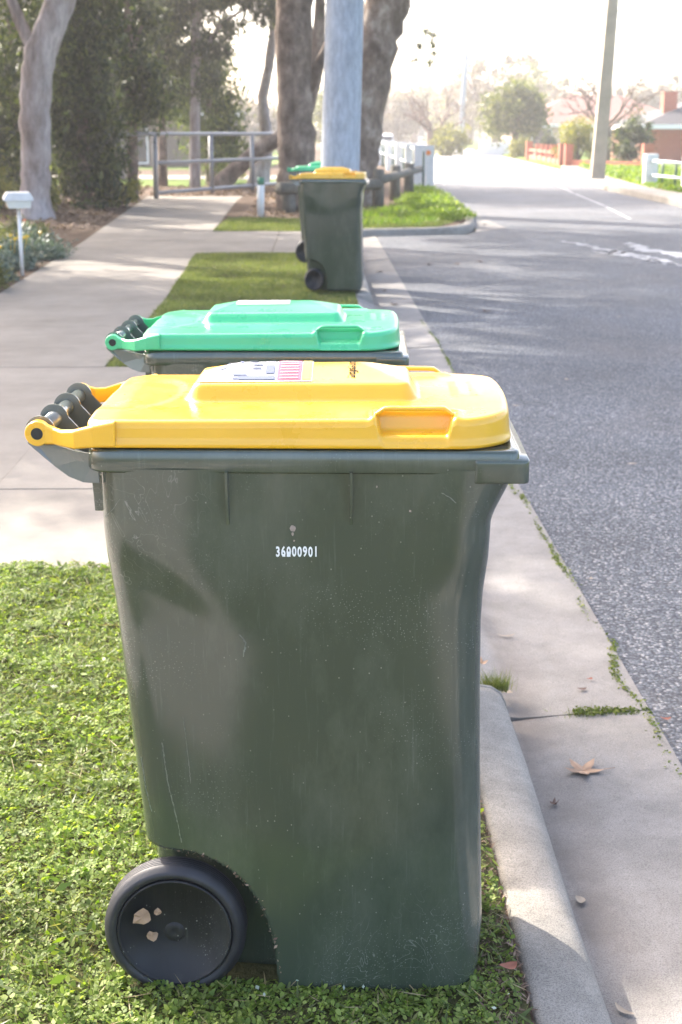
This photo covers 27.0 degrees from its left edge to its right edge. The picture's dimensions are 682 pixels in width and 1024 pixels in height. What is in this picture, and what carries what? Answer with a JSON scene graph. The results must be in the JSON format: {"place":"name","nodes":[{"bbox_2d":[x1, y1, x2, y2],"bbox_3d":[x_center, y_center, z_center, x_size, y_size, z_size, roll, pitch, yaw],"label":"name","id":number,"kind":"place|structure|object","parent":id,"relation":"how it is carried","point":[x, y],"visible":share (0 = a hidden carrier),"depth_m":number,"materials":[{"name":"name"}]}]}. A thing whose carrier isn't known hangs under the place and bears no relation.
{"place":"outdoors","nodes":[
{"label":"outdoors","id":0,"kind":"place"},
{"bbox_2d":[0,367,145,568],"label":"driveway","id":1,"kind":"structure","parent":0,"point":[49,513],"depth_m":5.52,"materials":[{"name":"concrete"}]},
{"bbox_2d":[0,196,242,480],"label":"footpath","id":2,"kind":"structure","parent":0,"point":[61,319],"depth_m":12.70,"materials":[{"name":"concrete"}]},
{"bbox_2d":[51,179,275,186],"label":"lawn","id":3,"kind":"structure","parent":0,"point":[175,182],"depth_m":41.98,"materials":[{"name":"green plant"}]},
{"bbox_2d":[124,0,203,186],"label":"evergreen tree","id":4,"kind":"object","parent":3,"relation":"on","point":[173,67],"visible":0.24,"depth_m":37.96,"materials":[{"name":"green plant"}]},
{"bbox_2d":[166,39,255,182],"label":"evergreen tree","id":5,"kind":"object","parent":3,"relation":"on","point":[217,117],"visible":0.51,"depth_m":41.03,"materials":[{"name":"green plant"}]},
{"bbox_2d":[246,22,274,183],"bbox_3d":[-2.690,-14.645,40.784,6.197,10.377,9.690,-12,19,-37],"label":"gum tree","id":6,"kind":"object","parent":3,"relation":"on","point":[262,168],"visible":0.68,"depth_m":39.77,"materials":[{"name":"grey plant"}]},
{"bbox_2d":[49,150,277,169],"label":"lawn","id":7,"kind":"structure","parent":0,"point":[275,153],"depth_m":59.81,"materials":[{"name":"green plant"}]},
{"bbox_2d":[53,175,276,178],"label":"path","id":8,"kind":"structure","parent":0,"point":[182,177],"depth_m":46.48,"materials":[{"name":"concrete"}]},
{"bbox_2d":[111,13,126,178],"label":"street tree","id":9,"kind":"object","parent":8,"relation":"on","point":[125,175],"visible":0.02,"depth_m":45.19,"materials":[{"name":"green plant"}]},
{"bbox_2d":[106,251,358,366],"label":"lawn","id":10,"kind":"structure","parent":0,"point":[245,283],"depth_m":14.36,"materials":[{"name":"plant"}]},
{"bbox_2d":[287,161,320,261],"bbox_3d":[-0.217,-3.402,16.116,0.788,1.118,0.472,-1,15,-2],"label":"wheelie bin","id":11,"kind":"object","parent":10,"relation":"on","point":[300,246],"visible":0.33,"depth_m":15.94,"materials":[{"name":"plastic"}]},
{"bbox_2d":[289,167,368,290],"bbox_3d":[-0.106,-2.600,13.046,0.710,1.102,0.448,1,15,4],"label":"wheelie bin","id":12,"kind":"object","parent":10,"relation":"on","point":[332,198],"visible":1,"depth_m":12.87,"materials":[{"name":"plastic"}]},
{"bbox_2d":[195,231,301,253],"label":"crossing path","id":13,"kind":"structure","parent":0,"point":[246,241],"depth_m":19.32,"materials":[{"name":"concrete"}]},
{"bbox_2d":[0,559,532,1023],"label":"lawn","id":14,"kind":"structure","parent":0,"point":[245,971],"depth_m":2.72,"materials":[{"name":"plant"}]},
{"bbox_2d":[0,560,494,1023],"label":"weeds","id":15,"kind":"object","parent":14,"relation":"on","point":[57,979],"visible":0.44,"depth_m":3.01,"materials":[{"name":"green plant"}]},
{"bbox_2d":[105,300,408,374],"bbox_3d":[-0.205,-0.048,3.775,0.747,1.025,0.519,0,15,1],"label":"wheelie bin","id":16,"kind":"object","parent":14,"relation":"on","point":[189,342],"visible":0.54,"depth_m":3.46,"materials":[{"name":"plastic"}]},
{"bbox_2d":[0,564,525,1023],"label":"straw","id":17,"kind":"object","parent":14,"relation":"on","point":[156,848],"visible":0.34,"depth_m":2.71,"materials":[{"name":"plant"}]},
{"bbox_2d":[0,560,533,1023],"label":"clover","id":18,"kind":"object","parent":14,"relation":"on","point":[171,1008],"visible":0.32,"depth_m":2.87,"materials":[{"name":"green plant"}]},
{"bbox_2d":[499,961,516,968],"bbox_3d":[0.297,0.796,2.495,0.034,0.004,0.022,-6,16,-20],"label":"dry leaf","id":19,"kind":"object","parent":18,"relation":"on","point":[511,965],"visible":1,"depth_m":2.50,"materials":[{"name":"plant"}]},
{"bbox_2d":[25,360,529,990],"bbox_3d":[-0.101,0.273,2.503,0.788,1.085,0.472,0,15,1],"label":"wheelie bin","id":20,"kind":"object","parent":14,"relation":"on","point":[297,552],"visible":0.99,"depth_m":2.30,"materials":[{"name":"plastic"}]},
{"bbox_2d":[133,908,150,923],"bbox_3d":[-0.342,0.691,2.428,0.034,0.029,0.004,-20,14,4],"label":"leaf scrap","id":21,"kind":"object","parent":20,"relation":"attached to","point":[142,916],"visible":1,"depth_m":2.43,"materials":[{"name":"beige plant"}]},
{"bbox_2d":[147,931,157,941],"bbox_3d":[-0.323,0.726,2.438,0.021,0.020,0.004,-20,14,4],"label":"leaf scrap","id":22,"kind":"object","parent":20,"relation":"attached to","point":[152,936],"visible":1,"depth_m":2.44,"materials":[{"name":"beige plant"}]},
{"bbox_2d":[476,796,537,1023],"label":"grass","id":23,"kind":"structure","parent":14,"relation":"on","point":[499,970],"depth_m":2.55,"materials":[{"name":"plant"}]},
{"bbox_2d":[0,142,534,1023],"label":"verge soil","id":24,"kind":"structure","parent":0,"point":[240,206],"depth_m":25.76,"materials":[{"name":"brown soil"}]},
{"bbox_2d":[0,215,14,249],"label":"flowering plant","id":25,"kind":"object","parent":24,"relation":"on","point":[3,232],"visible":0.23,"depth_m":16.31,"materials":[{"name":"green plant"}]},
{"bbox_2d":[0,259,16,288],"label":"flowering plant","id":26,"kind":"object","parent":24,"relation":"on","point":[2,280],"visible":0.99,"depth_m":13.44,"materials":[{"name":"green plant"}]},
{"bbox_2d":[0,149,19,207],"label":"shrub","id":27,"kind":"object","parent":24,"relation":"on","point":[7,186],"visible":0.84,"depth_m":25.20,"materials":[{"name":"green plant"}]},
{"bbox_2d":[0,246,22,281],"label":"flowering plant","id":28,"kind":"object","parent":24,"relation":"on","point":[5,265],"visible":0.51,"depth_m":14.27,"materials":[{"name":"green plant"}]},
{"bbox_2d":[3,191,32,275],"bbox_3d":[-3.319,-2.863,14.704,0.294,0.865,0.370,-4,15,-14],"label":"letterbox","id":29,"kind":"object","parent":24,"relation":"on","point":[18,201],"visible":0.96,"depth_m":14.47,"materials":[{"name":"beige paint"}]},
{"bbox_2d":[0,227,52,270],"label":"flowering plant","id":30,"kind":"object","parent":24,"relation":"on","point":[11,245],"visible":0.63,"depth_m":15.49,"materials":[{"name":"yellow plant"}]},
{"bbox_2d":[0,213,55,239],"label":"flowering plant","id":31,"kind":"object","parent":24,"relation":"on","point":[13,222],"visible":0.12,"depth_m":17.82,"materials":[{"name":"green plant"}]},
{"bbox_2d":[0,0,65,185],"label":"evergreen tree","id":32,"kind":"object","parent":24,"relation":"on","point":[12,29],"visible":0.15,"depth_m":29.00,"materials":[{"name":"green plant"}]},
{"bbox_2d":[0,0,69,209],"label":"evergreen tree","id":33,"kind":"object","parent":24,"relation":"on","point":[5,75],"visible":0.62,"depth_m":26.83,"materials":[{"name":"green plant"}]},
{"bbox_2d":[6,0,75,219],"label":"gum tree","id":34,"kind":"object","parent":24,"relation":"on","point":[42,41],"visible":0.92,"depth_m":23.63,"materials":[{"name":"grey plant"}]},
{"bbox_2d":[4,220,79,260],"bbox_3d":[-3.554,-3.226,16.719,0.999,0.563,0.922,0,15,-1],"label":"flowering plant","id":35,"kind":"object","parent":24,"relation":"on","point":[57,251],"visible":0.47,"depth_m":16.65,"materials":[{"name":"green plant"}]},
{"bbox_2d":[50,180,66,211],"bbox_3d":[-5.423,-5.873,26.105,0.790,0.802,0.730,-4,16,-16],"label":"shrub","id":36,"kind":"object","parent":24,"relation":"on","point":[54,194],"visible":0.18,"depth_m":26.10,"materials":[{"name":"green plant"}]},
{"bbox_2d":[21,3,102,195],"bbox_3d":[-6.451,-10.941,32.220,3.288,7.501,3.484,0,15,-1],"label":"evergreen tree","id":37,"kind":"object","parent":24,"relation":"on","point":[55,166],"depth_m":32.70,"materials":[{"name":"green plant"}]},
{"bbox_2d":[16,0,144,209],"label":"evergreen tree","id":38,"kind":"object","parent":24,"relation":"on","point":[84,114],"visible":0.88,"depth_m":27.01,"materials":[{"name":"green plant"}]},
{"bbox_2d":[101,175,143,206],"bbox_3d":[-4.349,-6.392,28.209,0.889,0.719,0.792,0,15,-1],"label":"shrub","id":39,"kind":"object","parent":24,"relation":"on","point":[131,188],"visible":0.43,"depth_m":28.17,"materials":[{"name":"green plant"}]},
{"bbox_2d":[93,0,185,199],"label":"evergreen tree","id":40,"kind":"object","parent":24,"relation":"on","point":[149,105],"visible":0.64,"depth_m":30.33,"materials":[{"name":"green plant"}]},
{"bbox_2d":[0,184,298,229],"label":"leaf litter","id":41,"kind":"object","parent":24,"relation":"on","point":[161,187],"visible":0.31,"depth_m":26.63,"materials":[{"name":"brown plant"}]},
{"bbox_2d":[52,69,248,166],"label":"house","id":42,"kind":"structure","parent":24,"relation":"on","point":[145,158],"depth_m":60.91,"materials":[{"name":"brick"}]},
{"bbox_2d":[137,125,148,163],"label":"window","id":43,"kind":"structure","parent":42,"relation":"in","point":[143,157],"depth_m":60.87,"materials":[{"name":"grey glass"}]},
{"bbox_2d":[106,132,277,198],"bbox_3d":[-3.058,-8.362,34.139,0.174,1.465,9.665,6,16,21],"label":"pipe fence","id":44,"kind":"object","parent":24,"relation":"on","point":[211,188],"visible":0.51,"depth_m":33.87,"materials":[{"name":"metal"}]},
{"bbox_2d":[137,0,275,187],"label":"gum tree","id":45,"kind":"object","parent":24,"relation":"on","point":[202,40],"visible":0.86,"depth_m":37.39,"materials":[{"name":"green plant"}]},
{"bbox_2d":[257,177,263,216],"bbox_3d":[-1.405,-5.501,24.904,0.138,0.703,0.124,0,15,-1],"label":"marker post","id":46,"kind":"object","parent":24,"relation":"on","point":[260,196],"visible":0.83,"depth_m":24.85,"materials":[{"name":"white paint"}]},
{"bbox_2d":[206,0,325,186],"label":"leaning tree","id":47,"kind":"object","parent":24,"relation":"on","point":[231,173],"visible":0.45,"depth_m":36.79,"materials":[{"name":"brown plant"}]},
{"bbox_2d":[232,85,320,151],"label":"tree","id":48,"kind":"object","parent":24,"relation":"on","point":[253,124],"visible":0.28,"depth_m":104.58,"materials":[{"name":"beige plant"}]},
{"bbox_2d":[274,0,324,210],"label":"gum tree","id":49,"kind":"object","parent":24,"relation":"on","point":[298,76],"visible":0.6,"depth_m":26.23,"materials":[{"name":"brown plant"}]},
{"bbox_2d":[312,87,322,145],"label":"tree","id":50,"kind":"object","parent":24,"relation":"on","point":[317,113],"visible":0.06,"depth_m":114.34,"materials":[{"name":"beige plant"}]},
{"bbox_2d":[321,0,363,171],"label":"utility pole","id":51,"kind":"object","parent":24,"relation":"on","point":[342,93],"visible":0.58,"depth_m":14.18,"materials":[{"name":"concrete"}]},
{"bbox_2d":[275,163,422,212],"bbox_3d":[1.012,-7.045,30.586,1.431,0.773,10.466,5,16,17],"label":"log fence","id":52,"kind":"object","parent":24,"relation":"on","point":[288,191],"visible":0.78,"depth_m":27.88,"materials":[{"name":"wood"}]},
{"bbox_2d":[359,0,410,206],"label":"gum tree","id":53,"kind":"object","parent":24,"relation":"on","point":[383,26],"visible":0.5,"depth_m":27.74,"materials":[{"name":"brown plant"}]},
{"bbox_2d":[407,0,442,71],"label":"hanging branch","id":54,"kind":"object","parent":53,"relation":"hanging from","point":[433,35],"visible":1,"depth_m":27.80,"materials":[{"name":"green plant"}]},
{"bbox_2d":[378,140,426,184],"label":"bridge barrier","id":55,"kind":"object","parent":24,"relation":"on","point":[401,154],"visible":0.59,"depth_m":47.78,"materials":[{"name":"white paint"}]},
{"bbox_2d":[355,197,474,304],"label":"kerb","id":56,"kind":"structure","parent":24,"relation":"on","point":[467,227],"depth_m":21.96,"materials":[{"name":"concrete"}]},
{"bbox_2d":[422,146,433,185],"bbox_3d":[2.238,-8.839,36.593,0.310,1.140,0.094,-3,15,-11],"label":"guide post","id":57,"kind":"object","parent":24,"relation":"on","point":[429,180],"visible":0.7,"depth_m":36.55,"materials":[{"name":"white paint"}]},
{"bbox_2d":[414,183,478,219],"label":"weeds","id":58,"kind":"object","parent":24,"relation":"on","point":[465,211],"visible":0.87,"depth_m":27.46,"materials":[{"name":"green plant"}]},
{"bbox_2d":[213,200,457,230],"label":"lawn","id":59,"kind":"structure","parent":0,"point":[383,216],"depth_m":23.30,"materials":[{"name":"plant"}]},
{"bbox_2d":[363,189,461,226],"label":"grass","id":60,"kind":"structure","parent":59,"relation":"on","point":[419,216],"depth_m":25.02,"materials":[{"name":"green plant"}]},
{"bbox_2d":[0,0,681,104],"label":"sky","id":61,"kind":"structure","parent":0,"point":[566,36],"materials":[{"name":"white"}]},
{"bbox_2d":[417,143,579,182],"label":"road","id":62,"kind":"structure","parent":0,"point":[472,166],"depth_m":59.01,"materials":[{"name":"grey asphalt"}]},
{"bbox_2d":[382,134,392,141],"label":"parked car","id":63,"kind":"object","parent":62,"relation":"on","point":[387,137],"visible":0.08,"depth_m":90.66,"materials":[{"name":"white paint"}]},
{"bbox_2d":[403,81,466,151],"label":"bare tree","id":64,"kind":"object","parent":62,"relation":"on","point":[427,127],"visible":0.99,"depth_m":96.39,"materials":[{"name":"brown wood"}]},
{"bbox_2d":[456,32,469,153],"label":"utility pole","id":65,"kind":"object","parent":62,"relation":"on","point":[463,88],"visible":0.75,"depth_m":97.74,"materials":[{"name":"concrete"}]},
{"bbox_2d":[377,182,681,764],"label":"road","id":66,"kind":"structure","parent":0,"point":[597,421],"depth_m":9.80,"materials":[{"name":"grey asphalt"}]},
{"bbox_2d":[475,220,504,231],"bbox_3d":[2.488,-4.862,24.151,0.564,0.001,3.336,1,15,3],"label":"gutter","id":67,"kind":"object","parent":66,"relation":"on","point":[483,225],"visible":0.83,"depth_m":23.93,"materials":[{"name":"concrete"}]},
{"bbox_2d":[551,182,630,218],"bbox_3d":[6.568,-9.950,43.219,0.197,0.001,35.754,1,15,4],"label":"road marking","id":68,"kind":"object","parent":66,"relation":"on","point":[595,202],"visible":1,"depth_m":31.72,"materials":[{"name":"white paint"}]},
{"bbox_2d":[561,241,681,265],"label":"paint spill","id":69,"kind":"object","parent":66,"relation":"on","point":[620,252],"visible":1,"depth_m":18.80,"materials":[{"name":"white paint"}]},
{"bbox_2d":[592,251,666,264],"bbox_3d":[3.713,-3.234,18.061,0.278,0.001,2.152,-4,16,-15],"label":"paint spill","id":70,"kind":"object","parent":66,"relation":"on","point":[642,258],"visible":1,"depth_m":18.18,"materials":[{"name":"white paint"}]},
{"bbox_2d":[625,242,681,257],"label":"paint spill","id":71,"kind":"object","parent":66,"relation":"on","point":[639,247],"visible":1,"depth_m":19.11,"materials":[{"name":"white paint"}]},
{"bbox_2d":[464,140,681,179],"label":"verge soil","id":72,"kind":"structure","parent":0,"point":[475,145],"depth_m":77.76,"materials":[{"name":"beige soil"}]},
{"bbox_2d":[395,109,428,142],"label":"distant house","id":73,"kind":"structure","parent":72,"relation":"on","point":[422,131],"depth_m":218.68,"materials":[{"name":"white tile"}]},
{"bbox_2d":[411,79,483,140],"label":"distant house","id":74,"kind":"structure","parent":72,"relation":"on","point":[437,84],"depth_m":247.88,"materials":[{"name":"brick"}]},
{"bbox_2d":[424,91,478,135],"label":"tree","id":75,"kind":"object","parent":72,"relation":"on","point":[442,107],"visible":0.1,"depth_m":182.35,"materials":[{"name":"yellow plant"}]},
{"bbox_2d":[428,68,497,144],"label":"tree","id":76,"kind":"object","parent":72,"relation":"on","point":[470,123],"visible":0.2,"depth_m":163.57,"materials":[{"name":"plant"}]},
{"bbox_2d":[479,143,508,155],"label":"white wall","id":77,"kind":"structure","parent":72,"relation":"on","point":[486,149],"depth_m":97.00,"materials":[{"name":"white paint"}]},
{"bbox_2d":[434,43,570,142],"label":"tree","id":78,"kind":"object","parent":72,"relation":"on","point":[473,91],"visible":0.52,"depth_m":144.02,"materials":[{"name":"plant"}]},
{"bbox_2d":[474,69,553,156],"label":"tree","id":79,"kind":"object","parent":72,"relation":"on","point":[515,107],"visible":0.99,"depth_m":87.99,"materials":[{"name":"green plant"}]},
{"bbox_2d":[506,134,535,158],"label":"bush","id":80,"kind":"object","parent":72,"relation":"on","point":[518,148],"visible":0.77,"depth_m":85.23,"materials":[{"name":"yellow plant"}]},
{"bbox_2d":[511,57,574,99],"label":"tree","id":81,"kind":"object","parent":72,"relation":"on","point":[537,73],"visible":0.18,"depth_m":152.68,"materials":[{"name":"pink plant"}]},
{"bbox_2d":[538,130,558,148],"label":"bush","id":82,"kind":"object","parent":72,"relation":"on","point":[546,139],"visible":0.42,"depth_m":83.14,"materials":[{"name":"green plant"}]},
{"bbox_2d":[525,141,573,165],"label":"brick fence","id":83,"kind":"object","parent":72,"relation":"on","point":[563,158],"visible":0.73,"depth_m":67.57,"materials":[{"name":"red brick"}]},
{"bbox_2d":[540,81,588,103],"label":"tree","id":84,"kind":"object","parent":72,"relation":"on","point":[554,95],"visible":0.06,"depth_m":134.48,"materials":[{"name":"plant"}]},
{"bbox_2d":[549,114,594,159],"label":"bush","id":85,"kind":"object","parent":72,"relation":"on","point":[578,137],"visible":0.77,"depth_m":63.73,"materials":[{"name":"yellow plant"}]},
{"bbox_2d":[571,160,640,165],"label":"garden wall","id":86,"kind":"structure","parent":72,"relation":"on","point":[575,162],"depth_m":58.37,"materials":[{"name":"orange brick"}]},
{"bbox_2d":[552,62,665,160],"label":"bare tree","id":87,"kind":"object","parent":72,"relation":"on","point":[613,120],"visible":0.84,"depth_m":69.61,"materials":[{"name":"plant"}]},
{"bbox_2d":[586,0,640,178],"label":"utility pole","id":88,"kind":"object","parent":72,"relation":"on","point":[599,151],"visible":0.93,"depth_m":43.20,"materials":[{"name":"metal"}]},
{"bbox_2d":[561,166,681,206],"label":"kerb","id":89,"kind":"structure","parent":72,"relation":"on","point":[607,183],"depth_m":37.42,"materials":[{"name":"concrete"}]},
{"bbox_2d":[579,160,681,191],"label":"grass","id":90,"kind":"structure","parent":72,"relation":"on","point":[631,173],"depth_m":44.89,"materials":[{"name":"green plant"}]},
{"bbox_2d":[607,99,661,161],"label":"bush","id":91,"kind":"object","parent":72,"relation":"on","point":[631,135],"visible":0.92,"depth_m":59.93,"materials":[{"name":"green plant"}]},
{"bbox_2d":[614,75,672,108],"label":"tree","id":92,"kind":"object","parent":72,"relation":"on","point":[655,99],"visible":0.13,"depth_m":142.93,"materials":[{"name":"plant"}]},
{"bbox_2d":[641,144,653,165],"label":"brick pillar","id":93,"kind":"structure","parent":72,"relation":"on","point":[647,148],"depth_m":56.24,"materials":[{"name":"red brick"}]},
{"bbox_2d":[640,72,681,105],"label":"tree","id":94,"kind":"object","parent":72,"relation":"on","point":[677,79],"visible":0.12,"depth_m":152.92,"materials":[{"name":"beige plant"}]},
{"bbox_2d":[642,154,681,185],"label":"fence","id":95,"kind":"object","parent":72,"relation":"on","point":[650,166],"visible":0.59,"depth_m":37.83,"materials":[{"name":"white paint"}]},
{"bbox_2d":[501,95,656,150],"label":"brick house","id":96,"kind":"structure","parent":0,"point":[615,107],"depth_m":114.92,"materials":[{"name":"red tile"}]},
{"bbox_2d":[531,128,551,144],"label":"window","id":97,"kind":"structure","parent":96,"relation":"in","point":[541,134],"depth_m":113.33,"materials":[{"name":"glass"}]},
{"bbox_2d":[611,91,681,160],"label":"brick house","id":98,"kind":"structure","parent":0,"point":[666,118],"depth_m":71.55,"materials":[{"name":"red tile"}]},
{"label":"ground","id":99,"kind":"structure","parent":0,"visible":0},
{"bbox_2d":[383,85,438,142],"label":"tree","id":100,"kind":"object","parent":99,"relation":"on","point":[396,126],"visible":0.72,"depth_m":143.45,"materials":[{"name":"plant"}]},
{"bbox_2d":[390,72,442,142],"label":"tree","id":101,"kind":"object","parent":99,"relation":"on","point":[420,88],"visible":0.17,"depth_m":201.55,"materials":[{"name":"beige plant"}]},
{"bbox_2d":[426,122,476,155],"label":"bush","id":102,"kind":"object","parent":99,"relation":"on","point":[449,140],"visible":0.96,"depth_m":94.53,"materials":[{"name":"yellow plant"}]},
{"bbox_2d":[356,236,681,1023],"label":"gutter","id":103,"kind":"object","parent":99,"relation":"on","point":[614,830],"visible":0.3,"depth_m":3.66,"materials":[{"name":"concrete"}]},
{"bbox_2d":[480,666,519,692],"bbox_3d":[0.423,0.469,3.991,0.177,0.065,0.150,0,15,-1],"label":"grass tuft","id":104,"kind":"object","parent":103,"relation":"on","point":[498,684],"visible":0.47,"depth_m":3.98,"materials":[{"name":"green plant"}]},
{"bbox_2d":[480,687,611,1023],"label":"kerb","id":105,"kind":"structure","parent":103,"relation":"on","point":[560,979],"depth_m":2.80,"materials":[{"name":"concrete"}]},
{"bbox_2d":[420,319,681,774],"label":"moss","id":106,"kind":"object","parent":103,"relation":"on","point":[614,672],"visible":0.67,"depth_m":4.14,"materials":[{"name":"green plant"}]},
{"bbox_2d":[541,703,618,718],"bbox_3d":[0.664,0.545,3.912,0.226,0.018,0.089,0,15,-1],"label":"grass tuft","id":107,"kind":"object","parent":103,"relation":"on","point":[569,715],"visible":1,"depth_m":3.90,"materials":[{"name":"green plant"}]},
{"bbox_2d":[565,759,614,773],"bbox_3d":[0.613,0.638,3.560,0.106,0.018,0.103,14,21,43],"label":"dry leaf","id":108,"kind":"object","parent":103,"relation":"on","point":[585,768],"visible":1,"depth_m":3.57,"materials":[{"name":"brown plant"}]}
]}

